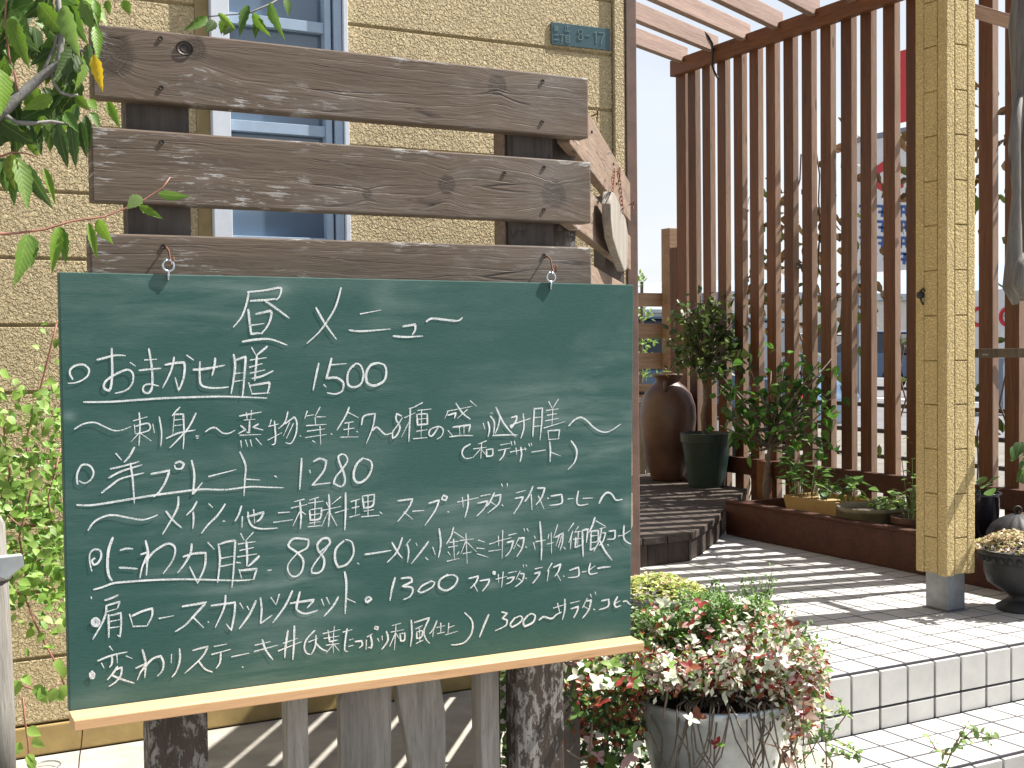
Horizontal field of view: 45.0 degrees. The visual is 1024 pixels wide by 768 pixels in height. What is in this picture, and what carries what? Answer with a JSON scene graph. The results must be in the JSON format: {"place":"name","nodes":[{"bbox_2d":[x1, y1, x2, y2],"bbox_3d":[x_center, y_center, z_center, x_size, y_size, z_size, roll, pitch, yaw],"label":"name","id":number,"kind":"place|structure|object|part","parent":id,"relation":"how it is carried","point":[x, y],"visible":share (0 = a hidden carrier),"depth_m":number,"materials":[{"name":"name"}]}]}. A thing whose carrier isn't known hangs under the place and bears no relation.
{"place":"outdoors","nodes":[
{"label":"outdoors","id":0,"kind":"place"},
{"bbox_2d":[16,428,1004,759],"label":"ground","id":1,"kind":"structure","parent":0,"point":[1000,460],"depth_m":12.03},
{"bbox_2d":[0,0,291,285],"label":"cherry tree","id":2,"kind":"object","parent":1,"relation":"on","point":[59,24],"visible":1,"depth_m":1.51,"materials":[{"name":"green plant"}]},
{"bbox_2d":[16,680,853,767],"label":"concrete slab","id":3,"kind":"structure","parent":1,"relation":"on","point":[256,745],"depth_m":2.80,"materials":[{"name":"grey concrete"}]},
{"bbox_2d":[0,515,23,767],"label":"weathered stake","id":4,"kind":"object","parent":3,"relation":"on","point":[11,565],"visible":1,"depth_m":2.19,"materials":[{"name":"grey wood"}]},
{"bbox_2d":[37,760,60,767],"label":"wire ring","id":5,"kind":"object","parent":3,"relation":"on","point":[59,762],"visible":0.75,"depth_m":2.70,"materials":[{"name":"metal"}]},
{"bbox_2d":[0,0,639,758],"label":"house","id":6,"kind":"structure","parent":3,"relation":"on","point":[508,34],"depth_m":3.04,"materials":[{"name":"paint"}]},
{"bbox_2d":[0,320,66,767],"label":"wall creeper","id":7,"kind":"object","parent":6,"relation":"attached to","point":[41,515],"depth_m":2.65,"materials":[{"name":"green plant"}]},
{"bbox_2d":[208,0,350,240],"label":"window","id":8,"kind":"structure","parent":6,"relation":"in","point":[319,24],"depth_m":3.03,"materials":[{"name":"glass"}]},
{"bbox_2d":[551,22,609,50],"bbox_3d":[0.189,-0.954,3.394,0.190,0.062,0.005,-2,2,-28],"label":"address plate","id":9,"kind":"object","parent":6,"relation":"attached to","point":[572,35],"visible":1,"depth_m":3.39,"materials":[{"name":"teal metal"}]},
{"bbox_2d":[86,24,590,767],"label":"plank screen","id":10,"kind":"object","parent":3,"relation":"on","point":[522,190],"visible":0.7,"depth_m":1.86,"materials":[{"name":"brown wood"}]},
{"bbox_2d":[57,259,643,730],"bbox_3d":[-0.192,0.137,1.871,0.920,0.637,0.060,-2,2,-28],"label":"chalkboard","id":11,"kind":"object","parent":10,"relation":"hanging from","point":[279,489],"visible":1,"depth_m":1.84,"materials":[{"name":"green wood"}]},
{"bbox_2d":[78,730,82,767],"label":"wire","id":12,"kind":"object","parent":11,"relation":"hanging from","point":[80,749],"visible":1,"depth_m":1.72,"materials":[{"name":"metal"}]},
{"bbox_2d":[282,671,499,767],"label":"picket fence","id":13,"kind":"object","parent":3,"relation":"on","point":[363,728],"visible":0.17,"depth_m":1.96,"materials":[{"name":"grey wood"}]},
{"bbox_2d":[552,109,633,767],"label":"side plank screen","id":14,"kind":"object","parent":3,"relation":"on","point":[593,149],"visible":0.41,"depth_m":2.47,"materials":[{"name":"brown wood"}]},
{"bbox_2d":[602,167,627,270],"bbox_3d":[0.226,-0.368,2.657,0.026,0.237,0.466,0,2,10],"label":"driftwood sign","id":15,"kind":"object","parent":14,"relation":"hanging from","point":[615,229],"visible":1,"depth_m":2.60,"materials":[{"name":"brown wood"}]},
{"bbox_2d":[625,582,708,653],"bbox_3d":[0.358,0.635,3.024,0.247,0.255,0.246,-2,2,-28],"label":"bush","id":16,"kind":"object","parent":3,"relation":"on","point":[639,602],"visible":0.08,"depth_m":2.95,"materials":[{"name":"plant"}]},
{"bbox_2d":[631,571,707,601],"bbox_3d":[0.355,0.484,3.019,0.245,0.052,0.244,-2,2,-28],"label":"stonecrop","id":17,"kind":"object","parent":16,"relation":"on","point":[669,579],"visible":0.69,"depth_m":2.98,"materials":[{"name":"yellow plant"}]},
{"bbox_2d":[638,690,791,767],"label":"zinc tub","id":18,"kind":"object","parent":3,"relation":"on","point":[733,756],"visible":0.4,"depth_m":2.31,"materials":[{"name":"metal"}]},
{"bbox_2d":[500,594,834,767],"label":"variegated vine","id":19,"kind":"object","parent":18,"relation":"in","point":[643,674],"visible":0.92,"depth_m":2.28,"materials":[{"name":"green plant"}]},
{"bbox_2d":[630,562,841,709],"bbox_3d":[0.450,0.483,2.460,0.456,0.255,0.268,-1,2,1],"label":"fine leaved shrub","id":20,"kind":"object","parent":18,"relation":"in","point":[712,612],"visible":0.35,"depth_m":2.38,"materials":[{"name":"green plant"}]},
{"bbox_2d":[762,697,819,767],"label":"red leaved seedling","id":21,"kind":"object","parent":3,"relation":"on","point":[785,758],"visible":1,"depth_m":2.15,"materials":[{"name":"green plant"}]},
{"bbox_2d":[796,697,864,767],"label":"fern weed","id":22,"kind":"object","parent":3,"relation":"on","point":[824,733],"visible":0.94,"depth_m":2.20,"materials":[{"name":"green plant"}]},
{"bbox_2d":[638,269,660,383],"bbox_3d":[0.905,-0.315,8.610,0.245,0.986,0.339,-1,2,-12],"label":"pale bush","id":23,"kind":"object","parent":1,"relation":"on","point":[642,373],"visible":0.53,"depth_m":8.59,"materials":[{"name":"green plant"}]},
{"bbox_2d":[638,228,676,400],"bbox_3d":[0.716,-0.190,7.842,0.830,1.607,0.120,-2,2,-28],"label":"plank fence","id":24,"kind":"object","parent":1,"relation":"on","point":[650,331],"visible":0.05,"depth_m":7.96,"materials":[{"name":"brown wood"}]},
{"bbox_2d":[638,285,733,315],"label":"blue roofed house","id":25,"kind":"structure","parent":1,"relation":"on","point":[656,311],"depth_m":58.55,"materials":[{"name":"metal"}]},
{"bbox_2d":[466,534,1023,745],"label":"tiled porch","id":26,"kind":"object","parent":1,"relation":"on","point":[899,654],"visible":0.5,"depth_m":3.67,"materials":[{"name":"tile"}]},
{"bbox_2d":[640,473,746,566],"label":"round deck","id":27,"kind":"structure","parent":26,"relation":"on","point":[681,521],"depth_m":5.37,"materials":[{"name":"brown wood"}]},
{"bbox_2d":[639,399,649,472],"bbox_3d":[0.783,0.304,7.357,0.400,0.420,0.400,-2,2,-28],"label":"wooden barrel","id":28,"kind":"object","parent":27,"relation":"on","point":[642,463],"visible":0.07,"depth_m":7.18,"materials":[{"name":"wood"}]},
{"bbox_2d":[639,373,695,481],"bbox_3d":[0.859,0.236,6.816,0.311,0.588,0.311,-2,2,-28],"label":"clay jar","id":29,"kind":"object","parent":27,"relation":"on","point":[667,416],"visible":0.96,"depth_m":6.71,"materials":[{"name":"brown ceramic"}]},
{"bbox_2d":[680,431,730,487],"bbox_3d":[1.021,0.396,6.493,0.276,0.284,0.276,-2,2,-28],"label":"green pot","id":30,"kind":"object","parent":27,"relation":"on","point":[706,457],"visible":0.89,"depth_m":6.40,"materials":[{"name":"plastic"}]},
{"bbox_2d":[652,285,754,433],"bbox_3d":[0.997,-0.124,6.484,0.506,0.804,0.462,-1,2,-13],"label":"standard bush","id":31,"kind":"object","parent":30,"relation":"on","point":[703,358],"visible":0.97,"depth_m":6.45,"materials":[{"name":"green plant"}]},
{"bbox_2d":[916,0,974,612],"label":"porch pillar","id":32,"kind":"structure","parent":26,"relation":"on","point":[945,295],"depth_m":3.89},
{"bbox_2d":[975,4,1023,357],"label":"gate frame","id":33,"kind":"object","parent":26,"relation":"on","point":[992,16],"visible":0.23,"depth_m":4.16,"materials":[{"name":"brown wood"}]},
{"bbox_2d":[976,542,1023,613],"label":"black urn","id":34,"kind":"object","parent":26,"relation":"on","point":[1003,571],"visible":0.91,"depth_m":3.90,"materials":[{"name":"metal"}]},
{"bbox_2d":[975,528,1023,554],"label":"pink stonecrop","id":35,"kind":"object","parent":34,"relation":"on","point":[1009,537],"visible":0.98,"depth_m":3.93,"materials":[{"name":"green plant"}]},
{"bbox_2d":[1010,441,1023,483],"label":"dark leaf sprig","id":36,"kind":"object","parent":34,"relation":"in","point":[1016,449],"visible":1,"depth_m":3.88,"materials":[{"name":"green plant"}]},
{"bbox_2d":[638,316,859,455],"bbox_3d":[1.515,0.007,13.501,4.095,1.491,1.710,1,2,37],"label":"parked car","id":37,"kind":"object","parent":1,"relation":"on","point":[657,348],"visible":0.01,"depth_m":12.55,"materials":[{"name":"white paint"}]},
{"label":"windows","id":38,"kind":"part","parent":37,"relation":"part of","materials":[{"name":"glass"}]},
{"bbox_2d":[639,392,1004,470],"bbox_3d":[1.606,0.486,6.531,0.060,1.000,8.000,-2,2,-28],"label":"pipe railing","id":39,"kind":"object","parent":1,"relation":"on","point":[1000,439],"depth_m":6.07,"materials":[{"name":"metal"}]},
{"bbox_2d":[670,0,1023,515],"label":"slat fence","id":40,"kind":"object","parent":1,"relation":"on","point":[685,265],"visible":0.77,"depth_m":5.88,"materials":[{"name":"brown wood"}]},
{"bbox_2d":[636,0,855,62],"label":"pergola","id":41,"kind":"object","parent":40,"relation":"on","point":[757,11],"visible":0.63,"depth_m":6.07,"materials":[{"name":"brown wood"}]},
{"bbox_2d":[705,32,719,79],"bbox_3d":[1.028,-1.728,6.503,0.124,0.251,0.050,-2,2,-28],"label":"cable","id":42,"kind":"object","parent":41,"relation":"hanging from","point":[712,66],"visible":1,"depth_m":6.53,"materials":[{"name":"black rubber"}]},
{"bbox_2d":[747,82,1004,499],"bbox_3d":[1.747,-0.206,5.646,0.202,2.236,2.263,-2,2,-28],"label":"fence creeper","id":43,"kind":"object","parent":40,"relation":"attached to","point":[1001,197],"visible":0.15,"depth_m":5.89,"materials":[{"name":"green plant"}]},
{"bbox_2d":[723,500,1003,588],"bbox_3d":[2.094,0.852,5.337,1.736,0.330,2.592,-2,2,-28],"label":"porch base","id":44,"kind":"object","parent":1,"relation":"on","point":[1001,513],"depth_m":5.43,"materials":[{"name":"concrete"}]},
{"bbox_2d":[724,497,1003,591],"bbox_3d":[1.639,0.613,4.897,0.565,0.157,1.840,-2,2,-28],"label":"planter box","id":45,"kind":"object","parent":44,"relation":"on","point":[776,521],"visible":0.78,"depth_m":4.99,"materials":[{"name":"brown wood"}]},
{"bbox_2d":[701,343,849,498],"bbox_3d":[1.233,0.187,5.865,0.672,0.767,0.356,0,2,7],"label":"broadleaf shrub","id":46,"kind":"object","parent":45,"relation":"in","point":[787,403],"visible":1,"depth_m":5.84,"materials":[{"name":"green plant"}]},
{"bbox_2d":[783,492,874,516],"bbox_3d":[1.371,0.556,5.358,0.219,0.135,0.333,-2,2,-28],"label":"ochre trough","id":47,"kind":"object","parent":45,"relation":"on","point":[815,504],"visible":0.38,"depth_m":5.34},
{"bbox_2d":[774,446,878,501],"bbox_3d":[1.351,0.394,5.380,0.293,0.236,0.576,-2,2,-28],"label":"glossy trough plant","id":48,"kind":"object","parent":47,"relation":"on","point":[793,473],"visible":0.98,"depth_m":5.40,"materials":[{"name":"green plant"}]},
{"bbox_2d":[836,501,906,524],"bbox_3d":[1.448,0.562,4.978,0.278,0.145,0.278,-2,2,-28],"label":"olive bowl","id":49,"kind":"object","parent":45,"relation":"on","point":[861,510],"visible":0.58,"depth_m":4.88,"materials":[{"name":"ceramic"}]},
{"bbox_2d":[867,487,915,512],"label":"bowl greens","id":50,"kind":"object","parent":49,"relation":"in","point":[881,502],"visible":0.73,"depth_m":4.91,"materials":[{"name":"green plant"}]},
{"bbox_2d":[890,514,915,528],"bbox_3d":[1.547,0.576,4.792,0.160,0.126,0.160,-2,2,-28],"label":"reddish pot","id":51,"kind":"object","parent":45,"relation":"on","point":[899,520],"visible":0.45,"depth_m":4.74,"materials":[{"name":"brown ceramic"}]},
{"bbox_2d":[889,437,915,518],"bbox_3d":[1.552,0.366,4.790,0.185,0.320,0.174,-2,2,-28],"label":"trailing pot plant","id":52,"kind":"object","parent":51,"relation":"in","point":[912,505],"visible":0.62,"depth_m":4.81,"materials":[{"name":"green plant"}]},
{"bbox_2d":[975,490,1001,538],"bbox_3d":[1.712,0.520,4.521,0.150,0.250,0.150,-2,2,-28],"label":"dark glazed pot","id":53,"kind":"object","parent":45,"relation":"on","point":[987,510],"visible":0.46,"depth_m":4.46,"materials":[{"name":"black ceramic"}]},
{"bbox_2d":[976,476,1004,495],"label":"round leaf plant","id":54,"kind":"object","parent":53,"relation":"on","point":[988,492],"visible":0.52,"depth_m":4.54,"materials":[{"name":"green plant"}]},
{"bbox_2d":[986,505,1023,591],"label":"ribbed dome","id":55,"kind":"structure","parent":45,"relation":"in","point":[1012,521],"depth_m":4.32,"materials":[{"name":"metal"}]},
{"bbox_2d":[806,700,1023,767],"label":"tiled step","id":56,"kind":"object","parent":1,"relation":"on","point":[907,746],"visible":0.71,"depth_m":3.14,"materials":[{"name":"tile"}]},
{"bbox_2d":[921,720,999,767],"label":"pinnate weed","id":57,"kind":"object","parent":56,"relation":"on","point":[975,732],"visible":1,"depth_m":2.15,"materials":[{"name":"green plant"}]},
{"bbox_2d":[1002,0,1023,304],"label":"driftwood post","id":58,"kind":"object","parent":1,"relation":"on","point":[1013,283],"visible":1,"depth_m":2.71,"materials":[{"name":"grey wood"}]},
{"bbox_2d":[636,0,1004,284],"label":"sky","id":59,"kind":"structure","parent":0,"point":[656,90],"materials":[{"name":"white"}]},
{"bbox_2d":[644,264,1004,293],"bbox_3d":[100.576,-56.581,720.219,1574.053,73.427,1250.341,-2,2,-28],"label":"hill","id":60,"kind":"structure","parent":0,"point":[903,278],"depth_m":1119.43,"materials":[{"name":"grey"}]},
{"bbox_2d":[838,378,1004,437],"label":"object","id":61,"kind":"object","parent":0,"point":[880,410],"depth_m":20.71,"materials":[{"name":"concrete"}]},
{"bbox_2d":[800,333,840,352],"bbox_3d":[9.138,-0.822,38.188,1.710,1.491,4.095,-2,2,-28],"label":"parked car","id":62,"kind":"object","parent":61,"relation":"on","point":[838,341],"depth_m":36.74,"materials":[{"name":"silver metal"}]},
{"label":"windows","id":63,"kind":"part","parent":62,"relation":"part of","materials":[{"name":"black glass"}]},
{"bbox_2d":[818,331,905,387],"bbox_3d":[9.758,-0.665,32.765,1.710,1.491,4.095,-2,2,-28],"label":"parked car","id":64,"kind":"object","parent":61,"relation":"on","point":[880,354],"visible":0.11,"depth_m":31.65,"materials":[{"name":"blue paint"}]},
{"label":"windows","id":65,"kind":"part","parent":64,"relation":"part of","materials":[{"name":"black glass"}]},
{"bbox_2d":[857,127,905,397],"bbox_3d":[7.880,-2.447,25.712,0.250,5.568,2.248,-2,2,-28],"label":"roadside sign","id":66,"kind":"object","parent":61,"relation":"on","point":[880,204],"visible":0.15,"depth_m":25.85,"materials":[{"name":"white paint"}]},
{"bbox_2d":[900,49,905,122],"bbox_3d":[8.768,-3.627,27.189,0.160,7.818,0.780,-2,2,-28],"label":"red banner pole","id":67,"kind":"object","parent":61,"relation":"on","point":[902,86],"depth_m":27.19,"materials":[{"name":"paint"}]},
{"bbox_2d":[975,358,978,385],"bbox_3d":[10.418,-0.441,25.140,1.710,1.491,4.095,-2,2,-30],"label":"parked car","id":68,"kind":"object","parent":61,"relation":"on","point":[976,371],"visible":0.01,"depth_m":25.14,"materials":[{"name":"silver metal"}]},
{"bbox_2d":[975,289,1004,408],"bbox_3d":[8.269,-0.553,20.707,0.148,2.076,1.759,-2,2,-28],"label":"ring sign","id":69,"kind":"object","parent":61,"relation":"on","point":[1001,328],"visible":0.24,"depth_m":20.79,"materials":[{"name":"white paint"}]},
{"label":"pavement","id":70,"kind":"structure","parent":0,"visible":0},
{"bbox_2d":[702,291,905,333],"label":"grey roof building","id":71,"kind":"structure","parent":70,"relation":"on","point":[880,313],"depth_m":58.68,"materials":[{"name":"metal"}]}
]}

